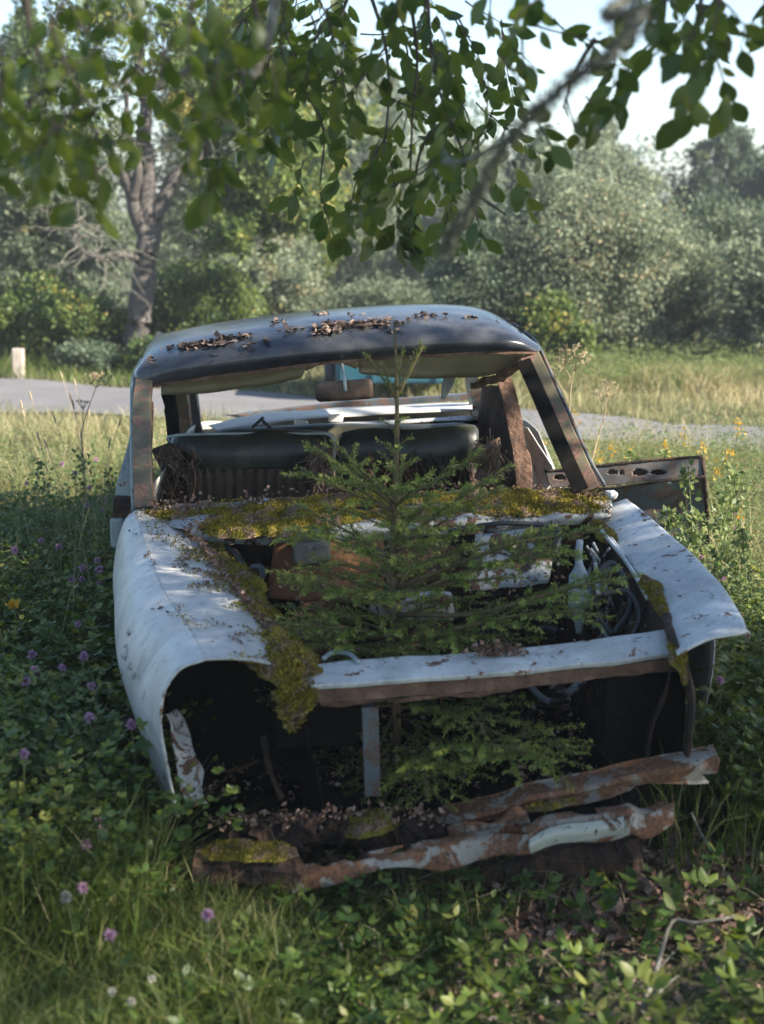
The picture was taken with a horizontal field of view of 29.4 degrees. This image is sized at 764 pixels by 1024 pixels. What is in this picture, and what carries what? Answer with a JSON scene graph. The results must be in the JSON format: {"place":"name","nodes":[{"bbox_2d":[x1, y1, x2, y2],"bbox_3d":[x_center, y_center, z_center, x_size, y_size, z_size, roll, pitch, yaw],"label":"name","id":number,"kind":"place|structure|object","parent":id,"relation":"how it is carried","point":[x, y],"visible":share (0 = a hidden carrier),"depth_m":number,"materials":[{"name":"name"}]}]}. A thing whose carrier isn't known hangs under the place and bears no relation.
{"place":"outdoors","nodes":[
{"label":"outdoors","id":0,"kind":"place"},
{"bbox_2d":[0,398,302,993],"bbox_3d":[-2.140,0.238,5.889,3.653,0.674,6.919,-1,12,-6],"label":"clover meadow","id":1,"kind":"structure","parent":0,"point":[125,903],"depth_m":3.50,"materials":[{"name":"green plant"}]},
{"bbox_2d":[0,288,729,362],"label":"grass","id":2,"kind":"structure","parent":0,"point":[696,347],"depth_m":19.93,"materials":[{"name":"green plant"}]},
{"bbox_2d":[0,218,763,1023],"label":"ground","id":3,"kind":"structure","parent":0,"point":[316,852],"depth_m":3.57,"materials":[{"name":"green plant"}]},
{"bbox_2d":[10,546,20,584],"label":"clover flower","id":4,"kind":"object","parent":3,"relation":"on","point":[14,550],"visible":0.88,"depth_m":5.60,"materials":[{"name":"purple plant"}]},
{"bbox_2d":[12,348,24,378],"bbox_3d":[-3.787,-1.496,15.169,0.117,0.422,0.112,-1,12,-4],"label":"wooden post","id":5,"kind":"object","parent":3,"relation":"on","point":[18,359],"visible":0.66,"depth_m":15.11,"materials":[{"name":"white wood"}]},
{"bbox_2d":[5,599,31,687],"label":"yellow flower","id":6,"kind":"object","parent":3,"relation":"on","point":[14,603],"visible":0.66,"depth_m":4.95,"materials":[{"name":"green plant"}]},
{"bbox_2d":[15,748,33,865],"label":"clover flower","id":7,"kind":"object","parent":3,"relation":"on","point":[24,753],"visible":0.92,"depth_m":3.62,"materials":[{"name":"plant"}]},
{"bbox_2d":[0,489,54,574],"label":"tall weed","id":8,"kind":"object","parent":3,"relation":"on","point":[23,518],"visible":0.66,"depth_m":5.92,"materials":[{"name":"green plant"}]},
{"bbox_2d":[21,675,33,737],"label":"clover flower","id":9,"kind":"object","parent":3,"relation":"on","point":[27,679],"visible":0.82,"depth_m":4.17,"materials":[{"name":"purple plant"}]},
{"bbox_2d":[25,650,36,694],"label":"clover flower","id":10,"kind":"object","parent":3,"relation":"on","point":[32,653],"visible":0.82,"depth_m":4.42,"materials":[{"name":"purple plant"}]},
{"bbox_2d":[0,109,67,294],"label":"tree","id":11,"kind":"object","parent":3,"relation":"on","point":[38,233],"visible":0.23,"depth_m":21.37,"materials":[{"name":"green plant"}]},
{"bbox_2d":[14,458,65,531],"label":"tall weed","id":12,"kind":"object","parent":3,"relation":"on","point":[39,463],"visible":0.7,"depth_m":6.30,"materials":[{"name":"green plant"}]},
{"bbox_2d":[51,664,65,719],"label":"clover flower","id":13,"kind":"object","parent":3,"relation":"on","point":[62,667],"visible":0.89,"depth_m":4.29,"materials":[{"name":"purple plant"}]},
{"bbox_2d":[0,0,117,305],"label":"tree","id":14,"kind":"object","parent":3,"relation":"on","point":[14,43],"visible":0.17,"depth_m":22.67,"materials":[{"name":"green plant"}]},
{"bbox_2d":[0,257,131,365],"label":"bush","id":15,"kind":"object","parent":3,"relation":"on","point":[27,323],"visible":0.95,"depth_m":16.20,"materials":[{"name":"green plant"}]},
{"bbox_2d":[59,890,83,993],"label":"clover flower","id":16,"kind":"object","parent":3,"relation":"on","point":[74,927],"visible":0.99,"depth_m":3.25,"materials":[{"name":"white plant"}]},
{"bbox_2d":[64,447,100,519],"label":"tall weed","id":17,"kind":"object","parent":3,"relation":"on","point":[78,456],"visible":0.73,"depth_m":6.50,"materials":[{"name":"green plant"}]},
{"bbox_2d":[76,650,88,736],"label":"clover flower","id":18,"kind":"object","parent":3,"relation":"on","point":[83,655],"visible":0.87,"depth_m":4.40,"materials":[{"name":"purple plant"}]},
{"bbox_2d":[42,334,124,370],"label":"bush","id":19,"kind":"object","parent":3,"relation":"on","point":[74,351],"visible":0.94,"depth_m":15.71,"materials":[{"name":"green plant"}]},
{"bbox_2d":[0,418,167,630],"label":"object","id":20,"kind":"object","parent":3,"relation":"on","point":[45,552],"visible":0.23,"depth_m":7.86,"materials":[{"name":"green plant"}]},
{"bbox_2d":[0,101,171,301],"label":"tree","id":21,"kind":"object","parent":3,"relation":"on","point":[27,249],"visible":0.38,"depth_m":21.25,"materials":[{"name":"green plant"}]},
{"bbox_2d":[76,881,97,980],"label":"clover flower","id":22,"kind":"object","parent":3,"relation":"on","point":[83,887],"visible":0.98,"depth_m":3.29,"materials":[{"name":"purple plant"}]},
{"bbox_2d":[80,838,95,917],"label":"clover flower","id":23,"kind":"object","parent":3,"relation":"on","point":[85,846],"visible":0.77,"depth_m":3.51,"materials":[{"name":"purple plant"}]},
{"bbox_2d":[57,295,128,350],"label":"bush","id":24,"kind":"object","parent":3,"relation":"on","point":[117,338],"visible":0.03,"depth_m":17.65,"materials":[{"name":"green plant"}]},
{"bbox_2d":[76,371,111,515],"bbox_3d":[-1.308,-0.149,6.710,0.170,1.011,0.079,0,12,0],"label":"dry umbel","id":25,"kind":"object","parent":3,"relation":"on","point":[95,375],"visible":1,"depth_m":6.63,"materials":[{"name":"brown plant"}]},
{"bbox_2d":[84,711,105,773],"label":"clover flower","id":26,"kind":"object","parent":3,"relation":"on","point":[90,716],"visible":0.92,"depth_m":3.87,"materials":[{"name":"purple plant"}]},
{"bbox_2d":[87,681,108,789],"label":"clover flower","id":27,"kind":"object","parent":3,"relation":"on","point":[91,685],"visible":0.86,"depth_m":4.13,"materials":[{"name":"purple plant"}]},
{"bbox_2d":[90,467,117,536],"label":"tall weed","id":28,"kind":"object","parent":3,"relation":"on","point":[108,484],"visible":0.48,"depth_m":6.31,"materials":[{"name":"green plant"}]},
{"bbox_2d":[95,987,118,1014],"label":"clover flower","id":29,"kind":"object","parent":3,"relation":"on","point":[112,991],"visible":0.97,"depth_m":3.04,"materials":[{"name":"white plant"}]},
{"bbox_2d":[3,513,217,857],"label":"dry grass","id":30,"kind":"structure","parent":3,"relation":"on","point":[83,767],"depth_m":4.04,"materials":[{"name":"green plant"}]},
{"bbox_2d":[0,403,236,620],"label":"dry grass","id":31,"kind":"structure","parent":3,"relation":"on","point":[9,490],"depth_m":7.89,"materials":[{"name":"green plant"}]},
{"bbox_2d":[103,928,135,1009],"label":"clover flower","id":32,"kind":"object","parent":3,"relation":"on","point":[109,934],"visible":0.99,"depth_m":3.10,"materials":[{"name":"purple plant"}]},
{"bbox_2d":[0,476,244,939],"bbox_3d":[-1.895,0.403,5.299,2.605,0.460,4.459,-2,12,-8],"label":"clover leaves","id":33,"kind":"object","parent":3,"relation":"on","point":[56,759],"visible":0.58,"depth_m":3.99,"materials":[{"name":"green plant"}]},
{"bbox_2d":[110,997,135,1022],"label":"clover flower","id":34,"kind":"object","parent":3,"relation":"on","point":[130,1001],"visible":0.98,"depth_m":3.02,"materials":[{"name":"white plant"}]},
{"bbox_2d":[113,332,156,370],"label":"bush","id":35,"kind":"object","parent":3,"relation":"on","point":[129,357],"visible":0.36,"depth_m":15.63,"materials":[{"name":"green plant"}]},
{"bbox_2d":[124,719,146,843],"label":"clover flower","id":36,"kind":"object","parent":3,"relation":"on","point":[130,723],"visible":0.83,"depth_m":3.81,"materials":[{"name":"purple plant"}]},
{"bbox_2d":[0,342,282,391],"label":"verge grass","id":37,"kind":"structure","parent":3,"relation":"on","point":[28,363],"depth_m":15.30,"materials":[{"name":"green plant"}]},
{"bbox_2d":[136,974,157,1011],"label":"clover flower","id":38,"kind":"object","parent":3,"relation":"on","point":[151,978],"visible":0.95,"depth_m":3.10,"materials":[{"name":"white plant"}]},
{"bbox_2d":[0,395,296,471],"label":"lawn grass","id":39,"kind":"structure","parent":3,"relation":"on","point":[52,421],"depth_m":11.06,"materials":[{"name":"plant"}]},
{"bbox_2d":[101,30,236,274],"bbox_3d":[-3.636,-6.192,26.398,3.458,4.975,3.407,0,12,0],"label":"tree","id":40,"kind":"object","parent":3,"relation":"on","point":[167,221],"visible":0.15,"depth_m":26.16,"materials":[{"name":"green plant"}]},
{"bbox_2d":[3,0,351,368],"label":"forked tree","id":41,"kind":"object","parent":3,"relation":"on","point":[147,208],"visible":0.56,"depth_m":15.74,"materials":[{"name":"green plant"}]},
{"bbox_2d":[0,825,365,1023],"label":"meadow grass","id":42,"kind":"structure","parent":3,"relation":"on","point":[18,955],"depth_m":3.25,"materials":[{"name":"green plant"}]},
{"bbox_2d":[116,249,280,353],"bbox_3d":[-2.162,-2.430,17.097,1.929,1.343,1.724,-4,13,-21],"label":"bush","id":43,"kind":"object","parent":3,"relation":"on","point":[208,295],"visible":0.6,"depth_m":16.69,"materials":[{"name":"green plant"}]},
{"bbox_2d":[199,908,220,991],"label":"clover flower","id":44,"kind":"object","parent":3,"relation":"on","point":[207,914],"visible":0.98,"depth_m":3.16,"materials":[{"name":"purple plant"}]},
{"bbox_2d":[186,229,335,321],"bbox_3d":[-1.589,-2.880,18.776,2.108,1.549,1.795,3,12,16],"label":"bush","id":45,"kind":"object","parent":3,"relation":"on","point":[296,278],"visible":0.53,"depth_m":18.39,"materials":[{"name":"green plant"}]},
{"bbox_2d":[154,0,401,316],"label":"tree","id":46,"kind":"object","parent":3,"relation":"on","point":[255,240],"visible":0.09,"depth_m":22.10,"materials":[{"name":"green plant"}]},
{"bbox_2d":[214,149,364,295],"bbox_3d":[-1.434,-4.876,23.530,2.336,3.584,2.481,7,14,30],"label":"tree","id":47,"kind":"object","parent":3,"relation":"on","point":[327,264],"visible":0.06,"depth_m":23.52,"materials":[{"name":"green plant"}]},
{"bbox_2d":[0,63,695,277],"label":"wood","id":48,"kind":"object","parent":3,"relation":"on","point":[478,114],"visible":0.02,"depth_m":38.53,"materials":[{"name":"green plant"}]},
{"bbox_2d":[277,236,438,293],"bbox_3d":[-0.796,-5.055,29.628,3.747,1.407,3.429,-11,16,-42],"label":"willow shrub","id":49,"kind":"object","parent":3,"relation":"on","point":[396,266],"visible":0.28,"depth_m":28.99,"materials":[{"name":"green plant"}]},
{"bbox_2d":[309,24,429,295],"bbox_3d":[-0.398,-6.734,28.291,2.643,5.255,3.183,-11,16,-42],"label":"tree","id":50,"kind":"object","parent":3,"relation":"on","point":[356,245],"visible":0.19,"depth_m":27.94,"materials":[{"name":"green plant"}]},
{"bbox_2d":[312,254,433,309],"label":"willow shrub","id":51,"kind":"object","parent":3,"relation":"on","point":[380,294],"visible":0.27,"depth_m":18.46,"materials":[{"name":"green plant"}]},
{"bbox_2d":[0,0,763,272],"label":"overhanging tree","id":52,"kind":"object","parent":3,"relation":"on","point":[242,51],"visible":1,"depth_m":2.88,"materials":[{"name":"green plant"}]},
{"bbox_2d":[0,363,763,503],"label":"lawn grass","id":53,"kind":"structure","parent":3,"relation":"on","point":[321,368],"depth_m":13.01,"materials":[{"name":"green plant"}]},
{"bbox_2d":[341,61,433,234],"bbox_3d":[0.000,-8.646,37.131,3.078,5.471,2.428,0,12,0],"label":"tree","id":54,"kind":"object","parent":3,"relation":"on","point":[393,80],"visible":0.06,"depth_m":36.60,"materials":[{"name":"green plant"}]},
{"bbox_2d":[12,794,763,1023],"bbox_3d":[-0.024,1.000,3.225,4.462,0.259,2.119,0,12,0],"label":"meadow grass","id":55,"kind":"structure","parent":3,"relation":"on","point":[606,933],"depth_m":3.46,"materials":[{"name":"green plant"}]},
{"bbox_2d":[14,810,763,1023],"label":"herbs","id":56,"kind":"object","parent":3,"relation":"on","point":[341,973],"visible":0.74,"depth_m":3.25,"materials":[{"name":"green plant"}]},
{"bbox_2d":[324,364,453,391],"bbox_3d":[0.068,-1.463,13.892,1.238,0.670,1.350,0,12,0],"label":"box trailer","id":57,"kind":"object","parent":3,"relation":"on","point":[331,371],"visible":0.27,"depth_m":13.28,"materials":[{"name":"teal paint"}]},
{"bbox_2d":[357,212,446,284],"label":"willow shrub","id":58,"kind":"object","parent":3,"relation":"on","point":[424,226],"visible":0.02,"depth_m":33.00,"materials":[{"name":"green plant"}]},
{"bbox_2d":[169,754,682,872],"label":"leaf litter","id":59,"kind":"object","parent":3,"relation":"on","point":[331,857],"visible":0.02,"depth_m":4.01,"materials":[{"name":"brown plant"}]},
{"bbox_2d":[110,304,750,908],"bbox_3d":[-0.073,-0.149,6.061,1.879,1.454,5.294,-1,12,-4],"label":"car wreck","id":60,"kind":"object","parent":3,"relation":"on","point":[196,588],"visible":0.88,"depth_m":4.38,"materials":[{"name":"white paint"}]},
{"bbox_2d":[544,455,709,547],"bbox_3d":[0.959,-0.005,5.704,0.655,0.459,0.090,2,12,7],"label":"loose door","id":61,"kind":"structure","parent":60,"relation":"attached to","point":[651,496],"depth_m":5.66,"materials":[{"name":"metal"}]},
{"bbox_2d":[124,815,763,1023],"bbox_3d":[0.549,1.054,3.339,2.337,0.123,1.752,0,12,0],"label":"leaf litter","id":62,"kind":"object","parent":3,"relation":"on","point":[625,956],"visible":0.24,"depth_m":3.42,"materials":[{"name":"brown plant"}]},
{"bbox_2d":[254,318,644,852],"bbox_3d":[0.119,0.218,4.129,1.249,1.514,0.971,7,14,30],"label":"spruce sapling","id":63,"kind":"object","parent":3,"relation":"on","point":[391,598],"visible":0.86,"depth_m":4.13,"materials":[{"name":"green plant"}]},
{"bbox_2d":[400,118,508,257],"bbox_3d":[1.790,-7.033,33.213,2.824,3.880,3.963,0,12,0],"label":"tree","id":64,"kind":"object","parent":3,"relation":"on","point":[440,212],"visible":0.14,"depth_m":32.69,"materials":[{"name":"green plant"}]},
{"bbox_2d":[428,288,488,309],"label":"bush","id":65,"kind":"object","parent":3,"relation":"on","point":[475,305],"visible":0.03,"depth_m":15.37,"materials":[{"name":"green plant"}]},
{"bbox_2d":[404,203,582,327],"bbox_3d":[1.149,-2.425,15.846,1.941,1.843,1.702,0,12,0],"label":"willow shrub","id":66,"kind":"object","parent":3,"relation":"on","point":[463,275],"visible":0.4,"depth_m":15.45,"materials":[{"name":"green plant"}]},
{"bbox_2d":[473,123,562,292],"bbox_3d":[2.954,-5.833,28.446,2.908,3.488,2.132,0,12,0],"label":"tree","id":67,"kind":"object","parent":3,"relation":"on","point":[540,141],"visible":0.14,"depth_m":27.78,"materials":[{"name":"green plant"}]},
{"bbox_2d":[277,344,763,424],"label":"verge grass","id":68,"kind":"structure","parent":3,"relation":"on","point":[753,391],"depth_m":13.72,"materials":[{"name":"plant"}]},
{"bbox_2d":[497,284,604,363],"bbox_3d":[1.728,-1.914,15.412,1.189,1.015,1.059,0,12,0],"label":"bush","id":69,"kind":"object","parent":3,"relation":"on","point":[547,314],"visible":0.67,"depth_m":15.19,"materials":[{"name":"green plant"}]},
{"bbox_2d":[341,862,763,1023],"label":"leaf litter","id":70,"kind":"object","parent":3,"relation":"on","point":[679,998],"visible":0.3,"depth_m":3.36,"materials":[{"name":"plant"}]},
{"bbox_2d":[365,841,763,1023],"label":"herbs","id":71,"kind":"object","parent":3,"relation":"on","point":[658,979],"visible":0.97,"depth_m":3.37,"materials":[{"name":"green plant"}]},
{"bbox_2d":[551,343,591,409],"bbox_3d":[0.804,-0.150,6.322,0.195,1.169,0.078,0,12,0],"label":"dry umbel","id":72,"kind":"object","parent":3,"relation":"on","point":[573,351],"visible":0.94,"depth_m":6.22,"materials":[{"name":"beige plant"}]},
{"bbox_2d":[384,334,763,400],"bbox_3d":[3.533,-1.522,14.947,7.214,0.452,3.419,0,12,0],"label":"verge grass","id":73,"kind":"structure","parent":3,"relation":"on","point":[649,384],"depth_m":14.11,"materials":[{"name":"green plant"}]},
{"bbox_2d":[524,113,671,264],"bbox_3d":[3.952,-5.561,26.229,2.696,3.878,2.506,9,15,36],"label":"tree","id":74,"kind":"object","parent":3,"relation":"on","point":[608,132],"visible":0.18,"depth_m":25.59,"materials":[{"name":"green plant"}]},
{"bbox_2d":[464,119,736,363],"bbox_3d":[2.092,-2.993,16.205,3.268,2.815,2.849,0,12,0],"label":"willow shrub","id":75,"kind":"object","parent":3,"relation":"on","point":[595,233],"visible":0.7,"depth_m":15.57,"materials":[{"name":"green plant"}]},
{"bbox_2d":[592,380,618,460],"bbox_3d":[1.020,-0.131,6.718,0.119,0.972,0.073,4,12,18],"label":"dry umbel","id":76,"kind":"object","parent":3,"relation":"on","point":[607,393],"visible":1,"depth_m":6.64,"materials":[{"name":"beige plant"}]},
{"bbox_2d":[615,449,639,485],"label":"tall weed","id":77,"kind":"object","parent":3,"relation":"on","point":[631,453],"visible":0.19,"depth_m":6.68,"materials":[{"name":"green plant"}]},
{"bbox_2d":[492,838,763,955],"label":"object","id":78,"kind":"object","parent":3,"relation":"on","point":[649,855],"visible":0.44,"depth_m":3.64,"materials":[{"name":"brown plant"}]},
{"bbox_2d":[690,812,727,877],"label":"fallen branch","id":79,"kind":"object","parent":78,"relation":"on","point":[697,825],"visible":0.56,"depth_m":3.80,"materials":[{"name":"wood"}]},
{"bbox_2d":[519,396,763,711],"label":"weed leaves","id":80,"kind":"object","parent":3,"relation":"on","point":[754,476],"visible":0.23,"depth_m":7.80,"materials":[{"name":"green plant"}]},
{"bbox_2d":[537,390,763,599],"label":"dry grass","id":81,"kind":"structure","parent":3,"relation":"on","point":[690,444],"depth_m":8.81,"materials":[{"name":"plant"}]},
{"bbox_2d":[626,947,677,999],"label":"fallen branch","id":82,"kind":"object","parent":3,"relation":"on","point":[662,964],"visible":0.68,"depth_m":3.29,"materials":[{"name":"grey wood"}]},
{"bbox_2d":[598,185,733,360],"bbox_3d":[3.129,-2.714,16.707,1.893,2.055,2.085,0,12,0],"label":"willow shrub","id":83,"kind":"object","parent":3,"relation":"on","point":[682,308],"visible":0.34,"depth_m":16.50,"materials":[{"name":"green plant"}]},
{"bbox_2d":[665,457,707,563],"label":"tall weed","id":84,"kind":"object","parent":3,"relation":"on","point":[684,475],"visible":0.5,"depth_m":5.45,"materials":[{"name":"green plant"}]},
{"bbox_2d":[638,915,735,1014],"bbox_3d":[0.648,1.000,3.292,0.343,0.119,0.125,-10,16,-41],"label":"fallen branch","id":85,"kind":"object","parent":3,"relation":"on","point":[641,1011],"visible":0.81,"depth_m":3.31,"materials":[{"name":"grey wood"}]},
{"bbox_2d":[653,504,725,569],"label":"tall weed","id":86,"kind":"object","parent":3,"relation":"on","point":[671,525],"visible":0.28,"depth_m":5.31,"materials":[{"name":"green plant"}]},
{"bbox_2d":[633,565,763,848],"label":"weed leaves","id":87,"kind":"object","parent":3,"relation":"on","point":[743,717],"visible":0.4,"depth_m":4.33,"materials":[{"name":"green plant"}]},
{"bbox_2d":[647,117,763,234],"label":"tree","id":88,"kind":"object","parent":3,"relation":"on","point":[725,145],"visible":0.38,"depth_m":28.97,"materials":[{"name":"green plant"}]},
{"bbox_2d":[686,510,724,581],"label":"tall weed","id":89,"kind":"object","parent":3,"relation":"on","point":[704,530],"visible":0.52,"depth_m":5.42,"materials":[{"name":"green plant"}]},
{"bbox_2d":[657,172,763,356],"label":"willow shrub","id":90,"kind":"object","parent":3,"relation":"on","point":[722,225],"visible":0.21,"depth_m":17.09,"materials":[{"name":"green plant"}]},
{"bbox_2d":[692,483,744,576],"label":"tall weed","id":91,"kind":"object","parent":3,"relation":"on","point":[728,500],"visible":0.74,"depth_m":5.62,"materials":[{"name":"green plant"}]},
{"bbox_2d":[711,675,727,816],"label":"clover flower","id":92,"kind":"object","parent":3,"relation":"on","point":[720,680],"visible":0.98,"depth_m":4.13,"materials":[{"name":"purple plant"}]},
{"bbox_2d":[710,459,728,535],"bbox_3d":[1.550,0.042,6.752,0.155,0.606,0.118,0,12,0],"label":"goldenrod","id":93,"kind":"object","parent":3,"relation":"on","point":[716,471],"visible":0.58,"depth_m":6.71,"materials":[{"name":"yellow plant"}]},
{"bbox_2d":[699,545,746,657],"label":"tall weed","id":94,"kind":"object","parent":3,"relation":"on","point":[723,573],"visible":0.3,"depth_m":4.95,"materials":[{"name":"green plant"}]},
{"bbox_2d":[688,212,763,364],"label":"bush","id":95,"kind":"object","parent":3,"relation":"on","point":[747,304],"visible":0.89,"depth_m":15.73,"materials":[{"name":"green plant"}]},
{"bbox_2d":[708,143,763,272],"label":"tree","id":96,"kind":"object","parent":3,"relation":"on","point":[749,194],"visible":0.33,"depth_m":27.33,"materials":[{"name":"green plant"}]},
{"bbox_2d":[724,417,747,552],"bbox_3d":[1.497,0.018,6.282,0.098,0.856,0.108,-11,16,-44],"label":"goldenrod","id":97,"kind":"object","parent":3,"relation":"on","point":[735,465],"visible":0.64,"depth_m":6.22,"materials":[{"name":"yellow plant"}]},
{"bbox_2d":[712,464,761,573],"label":"tall weed","id":98,"kind":"object","parent":3,"relation":"on","point":[734,490],"visible":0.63,"depth_m":6.00,"materials":[{"name":"green plant"}]},
{"bbox_2d":[718,528,763,641],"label":"tall weed","id":99,"kind":"object","parent":3,"relation":"on","point":[744,537],"visible":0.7,"depth_m":5.13,"materials":[{"name":"green plant"}]},
{"bbox_2d":[0,378,763,450],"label":"road","id":100,"kind":"structure","parent":0,"point":[53,394],"depth_m":13.05,"materials":[{"name":"grey asphalt"}]},
{"bbox_2d":[0,0,763,214],"label":"sky","id":101,"kind":"structure","parent":0,"point":[647,108],"materials":[{"name":"white"}]},
{"bbox_2d":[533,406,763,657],"bbox_3d":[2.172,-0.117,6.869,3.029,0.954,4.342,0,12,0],"label":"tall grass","id":102,"kind":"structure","parent":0,"point":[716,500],"depth_m":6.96,"materials":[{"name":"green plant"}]},
{"bbox_2d":[544,411,763,881],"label":"weed grass","id":103,"kind":"structure","parent":0,"point":[678,807],"depth_m":4.08,"materials":[{"name":"green plant"}]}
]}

